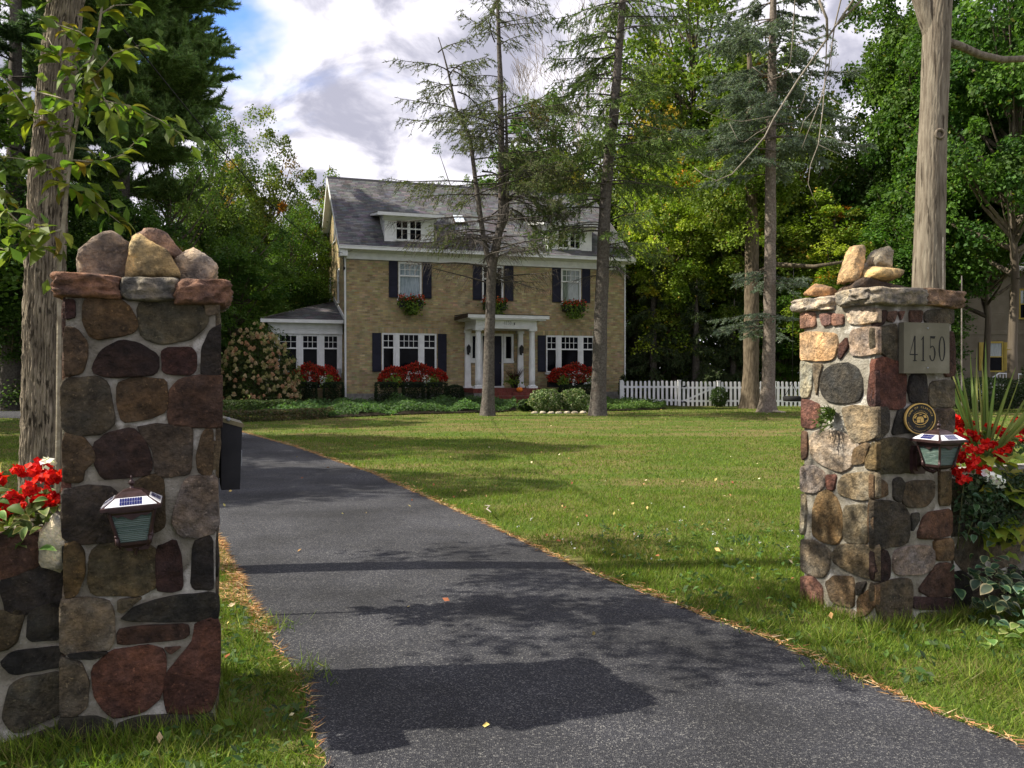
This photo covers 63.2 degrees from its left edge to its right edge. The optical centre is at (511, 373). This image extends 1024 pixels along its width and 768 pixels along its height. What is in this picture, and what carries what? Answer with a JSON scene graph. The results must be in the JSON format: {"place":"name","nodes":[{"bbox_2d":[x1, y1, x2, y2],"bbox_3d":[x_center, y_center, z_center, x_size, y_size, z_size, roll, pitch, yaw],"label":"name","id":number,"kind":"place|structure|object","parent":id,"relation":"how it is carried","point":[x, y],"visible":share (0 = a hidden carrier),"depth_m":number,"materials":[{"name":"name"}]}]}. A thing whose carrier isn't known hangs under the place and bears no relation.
{"place":"outdoors","nodes":[
{"label":"outdoors","id":0,"kind":"place"},
{"bbox_2d":[0,0,1008,372],"label":"sky","id":1,"kind":"structure","parent":0,"point":[323,74],"materials":[{"name":"white"}]},
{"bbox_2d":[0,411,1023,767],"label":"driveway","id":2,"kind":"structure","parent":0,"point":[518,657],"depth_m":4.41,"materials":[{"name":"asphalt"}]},
{"bbox_2d":[157,410,962,742],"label":"fallen leaves","id":3,"kind":"object","parent":2,"relation":"on","point":[547,534],"visible":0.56,"depth_m":7.08,"materials":[{"name":"plant"}]},
{"bbox_2d":[218,431,1023,767],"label":"needle litter","id":4,"kind":"object","parent":2,"relation":"on","point":[236,581],"visible":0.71,"depth_m":5.47,"materials":[{"name":"plant"}]},
{"bbox_2d":[0,376,1023,767],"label":"ground","id":5,"kind":"structure","parent":0,"point":[534,430],"depth_m":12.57,"materials":[{"name":"plant"}]},
{"bbox_2d":[0,0,33,310],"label":"leafy tree","id":6,"kind":"object","parent":5,"relation":"on","point":[12,132],"visible":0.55,"depth_m":23.78,"materials":[{"name":"green plant"}]},
{"bbox_2d":[0,524,62,742],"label":"stone wall","id":7,"kind":"structure","parent":5,"relation":"on","point":[30,599],"depth_m":3.52,"materials":[{"name":"stone"}]},
{"bbox_2d":[0,456,61,550],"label":"red flower planting","id":8,"kind":"object","parent":7,"relation":"on","point":[30,498],"visible":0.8,"depth_m":3.54,"materials":[{"name":"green plant"}]},
{"bbox_2d":[38,510,65,572],"bbox_3d":[-1.944,0.714,3.525,0.116,0.262,0.129,0,0,-21],"label":"rock","id":9,"kind":"object","parent":7,"relation":"on","point":[50,532],"visible":0.68,"depth_m":3.49,"materials":[{"name":"stone"}]},
{"bbox_2d":[0,153,92,408],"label":"leafy tree","id":10,"kind":"object","parent":5,"relation":"on","point":[10,311],"visible":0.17,"depth_m":29.03,"materials":[{"name":"green plant"}]},
{"bbox_2d":[17,0,84,524],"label":"furrowed tree","id":11,"kind":"object","parent":5,"relation":"on","point":[37,425],"visible":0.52,"depth_m":6.29,"materials":[{"name":"brown plant"}]},
{"bbox_2d":[0,0,134,410],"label":"pine tree","id":12,"kind":"object","parent":5,"relation":"on","point":[16,28],"visible":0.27,"depth_m":29.77,"materials":[{"name":"green plant"}]},
{"bbox_2d":[0,0,203,508],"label":"sapling","id":13,"kind":"object","parent":5,"relation":"on","point":[32,241],"visible":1,"depth_m":5.18,"materials":[{"name":"green plant"}]},
{"bbox_2d":[1,0,242,235],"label":"pine tree","id":14,"kind":"object","parent":5,"relation":"on","point":[184,65],"visible":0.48,"depth_m":32.23,"materials":[{"name":"green plant"}]},
{"bbox_2d":[66,162,189,271],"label":"leafy tree","id":15,"kind":"object","parent":5,"relation":"on","point":[148,217],"visible":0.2,"depth_m":30.05,"materials":[{"name":"green plant"}]},
{"bbox_2d":[50,271,233,743],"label":"stone pillar","id":16,"kind":"structure","parent":5,"relation":"on","point":[141,394],"depth_m":3.58,"materials":[{"name":"stone"}]},
{"bbox_2d":[76,230,128,276],"bbox_3d":[-1.819,-0.502,3.739,0.237,0.241,0.297,0,0,-21],"label":"rock","id":17,"kind":"object","parent":16,"relation":"on","point":[105,252],"visible":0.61,"depth_m":3.61,"materials":[{"name":"stone"}]},
{"bbox_2d":[100,475,162,555],"bbox_3d":[-1.569,0.587,3.453,0.224,0.336,0.292,-3,1,-21],"label":"wall lamp","id":18,"kind":"object","parent":16,"relation":"attached to","point":[131,511],"visible":1,"depth_m":3.36,"materials":[{"name":"brown metal"}]},
{"bbox_2d":[125,233,180,278],"bbox_3d":[-1.616,-0.503,3.752,0.232,0.237,0.271,0,0,-21],"label":"rock","id":19,"kind":"object","parent":16,"relation":"on","point":[146,257],"visible":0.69,"depth_m":3.63,"materials":[{"name":"stone"}]},
{"bbox_2d":[131,228,181,259],"bbox_3d":[-1.612,-0.586,3.854,0.211,0.161,0.289,0,0,-8],"label":"rock","id":20,"kind":"object","parent":19,"relation":"on","point":[162,238],"visible":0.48,"depth_m":3.73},
{"bbox_2d":[174,247,217,281],"bbox_3d":[-1.465,-0.480,3.857,0.203,0.183,0.289,0,0,-21],"label":"rock","id":21,"kind":"object","parent":16,"relation":"on","point":[193,263],"visible":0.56,"depth_m":3.74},
{"bbox_2d":[219,416,243,489],"bbox_3d":[-1.354,0.371,3.978,0.124,0.338,0.282,0,0,-21],"label":"mailbox","id":22,"kind":"object","parent":16,"relation":"attached to","point":[230,462],"visible":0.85,"depth_m":3.86,"materials":[{"name":"black metal"}]},
{"bbox_2d":[130,56,224,263],"bbox_3d":[-14.024,-6.216,34.064,4.637,15.524,3.354,0,0,-11],"label":"leafy tree","id":23,"kind":"object","parent":5,"relation":"on","point":[165,202],"visible":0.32,"depth_m":33.90,"materials":[{"name":"green plant"}]},
{"bbox_2d":[169,107,258,225],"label":"leafy tree","id":24,"kind":"object","parent":5,"relation":"on","point":[220,159],"visible":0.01,"depth_m":59.41,"materials":[{"name":"green plant"}]},
{"bbox_2d":[163,110,267,393],"bbox_3d":[-14.409,-5.698,40.283,5.024,14.429,5.287,0,0,-21],"label":"leafy tree","id":25,"kind":"object","parent":5,"relation":"on","point":[225,221],"visible":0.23,"depth_m":39.48,"materials":[{"name":"green plant"}]},
{"bbox_2d":[201,222,302,391],"bbox_3d":[-11.247,-2.469,34.061,4.606,7.832,4.168,0,0,19],"label":"leafy tree","id":26,"kind":"object","parent":5,"relation":"on","point":[247,268],"visible":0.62,"depth_m":33.66,"materials":[{"name":"green plant"}]},
{"bbox_2d":[221,321,301,408],"bbox_3d":[-9.550,-0.201,31.423,3.416,3.548,3.182,0,0,0],"label":"hydrangea bush","id":27,"kind":"object","parent":5,"relation":"on","point":[255,389],"visible":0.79,"depth_m":30.77,"materials":[{"name":"green plant"}]},
{"bbox_2d":[219,104,317,337],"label":"leafy tree","id":28,"kind":"object","parent":5,"relation":"on","point":[269,213],"visible":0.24,"depth_m":44.39,"materials":[{"name":"green plant"}]},
{"bbox_2d":[223,406,333,421],"bbox_3d":[-7.169,1.222,24.601,4.197,0.405,1.281,0,0,-27],"label":"hedge","id":29,"kind":"object","parent":5,"relation":"on","point":[294,412],"visible":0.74,"depth_m":24.38,"materials":[{"name":"green plant"}]},
{"bbox_2d":[250,203,334,352],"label":"leafy tree","id":30,"kind":"object","parent":5,"relation":"on","point":[312,283],"visible":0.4,"depth_m":37.53,"materials":[{"name":"green plant"}]},
{"bbox_2d":[266,165,339,302],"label":"leafy tree","id":31,"kind":"object","parent":5,"relation":"on","point":[317,196],"visible":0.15,"depth_m":41.01,"materials":[{"name":"green plant"}]},
{"bbox_2d":[322,381,344,401],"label":"boxwood shrub","id":32,"kind":"object","parent":5,"relation":"on","point":[334,392],"visible":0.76,"depth_m":33.28,"materials":[{"name":"green plant"}]},
{"bbox_2d":[254,407,515,416],"bbox_3d":[-4.212,1.320,30.108,11.845,0.041,6.797,0,0,-30],"label":"planting bed","id":33,"kind":"object","parent":5,"relation":"on","point":[408,412],"visible":0.3,"depth_m":28.02,"materials":[{"name":"soil"}]},
{"bbox_2d":[223,399,292,414],"bbox_3d":[-8.400,1.104,27.243,2.265,0.566,1.439,0,0,0],"label":"hedge","id":34,"kind":"object","parent":33,"relation":"on","point":[247,402],"visible":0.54,"depth_m":26.81,"materials":[{"name":"green plant"}]},
{"bbox_2d":[225,392,516,416],"bbox_3d":[-4.218,1.053,30.126,11.923,0.672,6.863,0,0,-30],"label":"ground cover","id":35,"kind":"object","parent":33,"relation":"on","point":[392,405],"visible":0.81,"depth_m":28.14,"materials":[{"name":"green plant"}]},
{"bbox_2d":[374,381,397,401],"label":"boxwood shrub","id":36,"kind":"object","parent":33,"relation":"on","point":[384,389],"visible":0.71,"depth_m":32.48,"materials":[{"name":"green plant"}]},
{"bbox_2d":[401,381,425,400],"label":"boxwood shrub","id":37,"kind":"object","parent":33,"relation":"on","point":[414,393],"visible":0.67,"depth_m":32.80,"materials":[{"name":"green plant"}]},
{"bbox_2d":[260,176,635,406],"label":"brick house","id":38,"kind":"structure","parent":5,"relation":"on","point":[361,331],"depth_m":35.41,"materials":[{"name":"beige brick"}]},
{"bbox_2d":[116,21,341,252],"bbox_3d":[-5.657,-4.331,21.531,0.018,1.157,24.781,0,0,-6],"label":"power cable","id":39,"kind":"object","parent":38,"relation":"attached to","point":[208,134],"visible":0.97,"depth_m":12.88,"materials":[{"name":"black plastic"}]},
{"bbox_2d":[278,334,297,371],"bbox_3d":[-9.225,-0.835,34.277,0.800,1.570,0.090,0,0,-18],"label":"window","id":40,"kind":"structure","parent":38,"relation":"in","point":[293,344],"depth_m":34.32,"materials":[{"name":"glass"}]},
{"bbox_2d":[301,334,318,367],"bbox_3d":[-8.388,-0.835,34.548,0.710,1.570,0.090,0,0,-18],"label":"window","id":41,"kind":"structure","parent":38,"relation":"in","point":[309,342],"depth_m":34.57,"materials":[{"name":"glass"}]},
{"bbox_2d":[288,361,340,388],"bbox_3d":[-8.057,0.093,33.807,2.261,1.201,1.005,0,0,-18],"label":"flower mound","id":42,"kind":"object","parent":38,"relation":"attached to","point":[313,369],"visible":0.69,"depth_m":33.69,"materials":[{"name":"red plant"}]},
{"bbox_2d":[323,334,338,370],"bbox_3d":[-7.585,-0.835,34.810,0.670,1.570,0.090,0,0,-18],"label":"window","id":43,"kind":"structure","parent":38,"relation":"in","point":[330,342],"depth_m":34.83,"materials":[{"name":"glass"}]},
{"bbox_2d":[382,333,394,370],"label":"window","id":44,"kind":"structure","parent":38,"relation":"in","point":[388,339],"depth_m":34.60,"materials":[{"name":"glass"}]},
{"bbox_2d":[398,333,419,371],"bbox_3d":[-4.323,-0.855,34.849,0.940,1.650,0.090,0,0,-18],"label":"window","id":45,"kind":"structure","parent":38,"relation":"in","point":[408,343],"depth_m":34.86,"materials":[{"name":"glass"}]},
{"bbox_2d":[397,262,422,299],"bbox_3d":[-4.268,-3.843,34.825,1.110,1.615,0.170,0,0,-18],"label":"window","id":46,"kind":"structure","parent":38,"relation":"in","point":[409,282],"depth_m":34.87,"materials":[{"name":"glass"}]},
{"bbox_2d":[377,361,447,387],"bbox_3d":[-4.024,0.086,33.911,2.957,1.210,1.000,0,0,-18],"label":"flower mound","id":47,"kind":"object","parent":38,"relation":"attached to","point":[431,374],"visible":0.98,"depth_m":33.73,"materials":[{"name":"red plant"}]},
{"bbox_2d":[397,292,431,315],"bbox_3d":[-4.086,-2.877,34.595,1.464,0.989,0.697,0,0,-18],"label":"window box","id":48,"kind":"object","parent":38,"relation":"attached to","point":[414,305],"visible":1,"depth_m":34.42,"materials":[{"name":"green metal"}]},
{"bbox_2d":[423,333,436,369],"bbox_3d":[-3.485,-0.855,35.122,0.600,1.650,0.090,0,0,-18],"label":"window","id":49,"kind":"structure","parent":38,"relation":"in","point":[429,340],"depth_m":35.15,"materials":[{"name":"glass"}]},
{"bbox_2d":[483,336,500,385],"bbox_3d":[-0.867,-0.535,35.963,0.860,2.170,0.110,0,0,-18],"label":"door","id":50,"kind":"structure","parent":38,"relation":"in","point":[497,343],"depth_m":36.03,"materials":[{"name":"black paint"}]},
{"bbox_2d":[546,335,557,371],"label":"window","id":51,"kind":"structure","parent":38,"relation":"in","point":[551,340],"depth_m":36.83,"materials":[{"name":"glass"}]},
{"bbox_2d":[546,361,591,388],"bbox_3d":[2.782,0.133,36.113,2.689,1.341,1.018,0,0,-18],"label":"flower mound","id":52,"kind":"object","parent":38,"relation":"attached to","point":[560,373],"visible":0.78,"depth_m":35.88,"materials":[{"name":"red plant"}]},
{"bbox_2d":[560,335,579,371],"bbox_3d":[2.562,-0.855,37.087,0.940,1.650,0.090,0,0,-18],"label":"window","id":53,"kind":"structure","parent":38,"relation":"in","point":[569,345],"depth_m":37.10,"materials":[{"name":"glass"}]},
{"bbox_2d":[560,269,580,304],"bbox_3d":[2.633,-3.843,37.068,1.080,1.615,0.170,0,0,-18],"label":"window","id":54,"kind":"structure","parent":38,"relation":"in","point":[567,275],"depth_m":37.12,"materials":[{"name":"glass"}]},
{"bbox_2d":[560,297,588,318],"bbox_3d":[2.735,-2.873,36.804,1.389,1.009,0.735,0,0,-18],"label":"window box","id":55,"kind":"object","parent":38,"relation":"attached to","point":[574,309],"visible":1,"depth_m":36.67,"materials":[{"name":"green metal"}]},
{"bbox_2d":[582,336,592,366],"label":"window","id":56,"kind":"structure","parent":38,"relation":"in","point":[587,341],"depth_m":37.37,"materials":[{"name":"glass"}]},
{"bbox_2d":[378,0,625,415],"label":"spruce tree","id":57,"kind":"object","parent":5,"relation":"on","point":[504,186],"visible":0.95,"depth_m":26.51,"materials":[{"name":"green plant"}]},
{"bbox_2d":[0,519,1023,767],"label":"weeds","id":58,"kind":"object","parent":5,"relation":"on","point":[166,733],"visible":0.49,"depth_m":4.54,"materials":[{"name":"green plant"}]},
{"bbox_2d":[471,87,601,191],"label":"leafy tree","id":59,"kind":"object","parent":5,"relation":"on","point":[489,179],"visible":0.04,"depth_m":49.76,"materials":[{"name":"green plant"}]},
{"bbox_2d":[525,388,562,412],"bbox_3d":[1.147,1.017,28.399,1.114,1.043,1.226,0,0,36],"label":"variegated shrub","id":60,"kind":"object","parent":5,"relation":"on","point":[542,404],"visible":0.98,"depth_m":28.16,"materials":[{"name":"green plant"}]},
{"bbox_2d":[558,388,589,411],"bbox_3d":[2.119,1.046,28.573,1.067,1.123,1.125,0,0,44],"label":"variegated shrub","id":61,"kind":"object","parent":5,"relation":"on","point":[583,403],"visible":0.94,"depth_m":28.34,"materials":[{"name":"green plant"}]},
{"bbox_2d":[496,0,712,415],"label":"spruce tree","id":62,"kind":"object","parent":5,"relation":"on","point":[605,148],"visible":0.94,"depth_m":26.52,"materials":[{"name":"green plant"}]},
{"bbox_2d":[556,407,664,410],"bbox_3d":[3.700,1.339,32.700,5.000,0.077,7.400,0,0,0],"label":"planting bed","id":63,"kind":"object","parent":5,"relation":"on","point":[641,408],"visible":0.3,"depth_m":30.54,"materials":[{"name":"soil"}]},
{"bbox_2d":[547,396,666,409],"bbox_3d":[3.690,1.127,32.695,5.042,0.527,7.422,0,0,0],"label":"ground cover","id":64,"kind":"object","parent":63,"relation":"on","point":[627,402],"visible":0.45,"depth_m":31.11,"materials":[{"name":"green plant"}]},
{"bbox_2d":[494,0,735,203],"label":"leafless tree","id":65,"kind":"object","parent":5,"relation":"on","point":[540,69],"visible":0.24,"depth_m":48.35,"materials":[{"name":"plant"}]},
{"bbox_2d":[622,176,671,398],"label":"spruce tree","id":66,"kind":"object","parent":5,"relation":"on","point":[631,340],"visible":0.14,"depth_m":41.36,"materials":[{"name":"green plant"}]},
{"bbox_2d":[619,380,680,405],"bbox_3d":[6.035,0.856,36.330,2.680,1.125,0.150,0,0,0],"label":"picket fence","id":67,"kind":"object","parent":5,"relation":"on","point":[649,387],"visible":0.79,"depth_m":36.28,"materials":[{"name":"white paint"}]},
{"bbox_2d":[610,61,707,395],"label":"leafy tree","id":68,"kind":"object","parent":5,"relation":"on","point":[616,167],"visible":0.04,"depth_m":44.52,"materials":[{"name":"green plant"}]},
{"bbox_2d":[626,229,698,404],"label":"spruce tree","id":69,"kind":"object","parent":5,"relation":"on","point":[644,360],"visible":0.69,"depth_m":38.28,"materials":[{"name":"green plant"}]},
{"bbox_2d":[611,153,744,403],"bbox_3d":[7.336,-4.409,39.739,6.543,12.083,6.344,0,0,-34],"label":"leafy tree","id":70,"kind":"object","parent":5,"relation":"on","point":[684,272],"visible":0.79,"depth_m":38.26,"materials":[{"name":"green plant"}]},
{"bbox_2d":[586,0,784,392],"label":"leafy tree","id":71,"kind":"object","parent":5,"relation":"on","point":[697,69],"visible":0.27,"depth_m":41.94,"materials":[{"name":"green plant"}]},
{"bbox_2d":[660,277,733,405],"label":"spruce tree","id":72,"kind":"object","parent":5,"relation":"on","point":[698,370],"visible":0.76,"depth_m":37.80,"materials":[{"name":"green plant"}]},
{"bbox_2d":[702,299,760,404],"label":"spruce tree","id":73,"kind":"object","parent":5,"relation":"on","point":[732,359],"visible":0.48,"depth_m":38.22,"materials":[{"name":"green plant"}]},
{"bbox_2d":[693,158,816,370],"bbox_3d":[11.058,-5.564,41.080,6.781,14.422,9.470,0,0,1],"label":"leafy tree","id":74,"kind":"object","parent":5,"relation":"on","point":[718,312],"visible":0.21,"depth_m":38.82,"materials":[{"name":"green plant"}]},
{"bbox_2d":[671,53,842,408],"bbox_3d":[9.755,-5.797,33.975,6.134,14.559,5.239,0,0,0],"label":"old maple","id":75,"kind":"object","parent":5,"relation":"on","point":[751,200],"visible":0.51,"depth_m":33.73,"materials":[{"name":"green plant"}]},
{"bbox_2d":[717,381,800,405],"bbox_3d":[12.600,0.897,36.360,7.310,1.145,0.210,0,0,0],"label":"picket fence","id":76,"kind":"object","parent":5,"relation":"on","point":[778,387],"visible":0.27,"depth_m":36.28,"materials":[{"name":"white paint"}]},
{"bbox_2d":[681,381,718,405],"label":"fence gate","id":77,"kind":"structure","parent":76,"relation":"attached to","point":[692,400],"depth_m":36.28,"materials":[{"name":"white paint"}]},
{"bbox_2d":[735,274,806,403],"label":"leafy tree","id":78,"kind":"object","parent":5,"relation":"on","point":[783,353],"visible":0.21,"depth_m":38.13,"materials":[{"name":"green plant"}]},
{"bbox_2d":[668,0,877,412],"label":"spruce tree","id":79,"kind":"object","parent":5,"relation":"on","point":[776,21],"visible":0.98,"depth_m":28.85,"materials":[{"name":"green plant"}]},
{"bbox_2d":[715,37,865,399],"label":"leafy tree","id":80,"kind":"object","parent":5,"relation":"on","point":[847,169],"visible":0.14,"depth_m":41.02,"materials":[{"name":"green plant"}]},
{"bbox_2d":[776,260,850,349],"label":"leafy tree","id":81,"kind":"object","parent":5,"relation":"on","point":[790,313],"visible":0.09,"depth_m":36.28,"materials":[{"name":"green plant"}]},
{"bbox_2d":[759,187,882,395],"bbox_3d":[15.031,-3.561,40.124,6.938,10.335,7.156,0,0,39],"label":"leafy tree","id":82,"kind":"object","parent":5,"relation":"on","point":[833,237],"visible":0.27,"depth_m":38.71,"materials":[{"name":"green plant"}]},
{"bbox_2d":[797,40,854,287],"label":"leafy tree","id":83,"kind":"object","parent":5,"relation":"on","point":[833,133],"visible":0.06,"depth_m":45.52,"materials":[{"name":"green plant"}]},
{"bbox_2d":[694,0,1023,289],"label":"bare trunk tree","id":84,"kind":"object","parent":5,"relation":"on","point":[934,18],"visible":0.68,"depth_m":12.85,"materials":[{"name":"brown plant"}]},
{"bbox_2d":[790,286,966,625],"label":"stone pillar","id":85,"kind":"structure","parent":5,"relation":"on","point":[876,524],"depth_m":5.19,"materials":[{"name":"stone"}]},
{"bbox_2d":[803,284,836,296],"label":"rock","id":86,"kind":"object","parent":85,"relation":"on","point":[817,290],"visible":0.93,"depth_m":5.46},
{"bbox_2d":[809,404,835,432],"bbox_3d":[1.984,0.295,5.325,0.169,0.203,0.159,0,0,24],"label":"plant","id":87,"kind":"object","parent":85,"relation":"attached to","point":[828,414],"depth_m":5.32,"materials":[{"name":"green plant"}]},
{"bbox_2d":[836,277,907,292],"bbox_3d":[2.350,-0.553,5.484,0.448,0.126,0.305,0,0,-21],"label":"rock","id":88,"kind":"object","parent":85,"relation":"on","point":[864,282],"visible":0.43,"depth_m":5.32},
{"bbox_2d":[837,245,865,284],"bbox_3d":[2.230,-0.711,5.436,0.187,0.264,0.134,0,0,-21],"label":"rock","id":89,"kind":"object","parent":88,"relation":"on","point":[852,267],"visible":1,"depth_m":5.40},
{"bbox_2d":[861,266,904,282],"bbox_3d":[2.400,-0.638,5.413,0.279,0.149,0.257,0,0,-21],"label":"rock","id":90,"kind":"object","parent":88,"relation":"on","point":[886,274],"visible":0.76,"depth_m":5.33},
{"bbox_2d":[865,246,893,267],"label":"rock","id":91,"kind":"object","parent":90,"relation":"on","point":[881,257],"visible":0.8,"depth_m":5.41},
{"bbox_2d":[903,403,935,433],"bbox_3d":[2.516,0.280,5.144,0.248,0.193,0.027,0,0,-21],"label":"landmark plaque","id":92,"kind":"object","parent":85,"relation":"attached to","point":[919,418],"visible":0.98,"depth_m":5.13,"materials":[{"name":"gold metal"}]},
{"bbox_2d":[899,322,949,372],"bbox_3d":[2.553,-0.156,5.147,0.372,0.312,0.046,0,0,-21],"label":"number plaque","id":93,"kind":"object","parent":85,"relation":"attached to","point":[924,347],"visible":1,"depth_m":5.12,"materials":[{"name":"stone"}]},
{"bbox_2d":[909,421,968,475],"bbox_3d":[2.551,0.452,5.030,0.224,0.336,0.292,0,0,-21],"label":"wall lamp","id":94,"kind":"object","parent":85,"relation":"attached to","point":[935,450],"visible":1,"depth_m":4.96,"materials":[{"name":"brown metal"}]},
{"bbox_2d":[809,143,968,354],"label":"leafy tree","id":95,"kind":"object","parent":5,"relation":"on","point":[870,172],"visible":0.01,"depth_m":44.03,"materials":[{"name":"green plant"}]},
{"bbox_2d":[827,150,980,375],"bbox_3d":[17.881,-4.404,38.330,5.909,12.019,6.219,0,0,-20],"label":"leafy tree","id":96,"kind":"object","parent":5,"relation":"on","point":[903,256],"visible":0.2,"depth_m":37.15,"materials":[{"name":"green plant"}]},
{"bbox_2d":[822,0,1004,273],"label":"leafy tree","id":97,"kind":"object","parent":5,"relation":"on","point":[886,89],"visible":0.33,"depth_m":39.34,"materials":[{"name":"green plant"}]},
{"bbox_2d":[877,0,1023,408],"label":"leafy tree","id":98,"kind":"object","parent":5,"relation":"on","point":[1000,174],"visible":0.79,"depth_m":33.53,"materials":[{"name":"green plant"}]},
{"bbox_2d":[888,75,1023,393],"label":"leafy tree","id":99,"kind":"object","parent":5,"relation":"on","point":[989,286],"visible":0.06,"depth_m":37.26,"materials":[{"name":"green plant"}]},
{"bbox_2d":[951,309,973,370],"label":"leafy tree","id":100,"kind":"object","parent":5,"relation":"on","point":[957,319],"visible":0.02,"depth_m":36.02,"materials":[{"name":"green plant"}]},
{"bbox_2d":[948,249,1023,399],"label":"neighbour house","id":101,"kind":"structure","parent":5,"relation":"on","point":[974,341],"depth_m":44.32,"materials":[{"name":"beige brick"}]},
{"bbox_2d":[990,341,1004,371],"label":"window","id":102,"kind":"structure","parent":101,"relation":"in","point":[996,353],"depth_m":44.30,"materials":[{"name":"yellow glass"}]},
{"bbox_2d":[950,553,1023,648],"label":"hosta plant","id":103,"kind":"object","parent":5,"relation":"on","point":[1008,584],"visible":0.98,"depth_m":5.13,"materials":[{"name":"green plant"}]},
{"bbox_2d":[951,463,1023,609],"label":"stone wall","id":104,"kind":"structure","parent":5,"relation":"on","point":[962,561],"depth_m":5.49,"materials":[{"name":"stone"}]},
{"bbox_2d":[951,414,1023,561],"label":"red flower planting","id":105,"kind":"object","parent":104,"relation":"on","point":[1002,534],"visible":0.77,"depth_m":5.36,"materials":[{"name":"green plant"}]},
{"bbox_2d":[951,344,1023,457],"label":"spiky plant","id":106,"kind":"object","parent":104,"relation":"on","point":[1015,428],"visible":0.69,"depth_m":5.71,"materials":[{"name":"green plant"}]},
{"bbox_2d":[953,377,1023,410],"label":"dark hedge","id":107,"kind":"object","parent":5,"relation":"on","point":[1017,399],"visible":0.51,"depth_m":30.08,"materials":[{"name":"green plant"}]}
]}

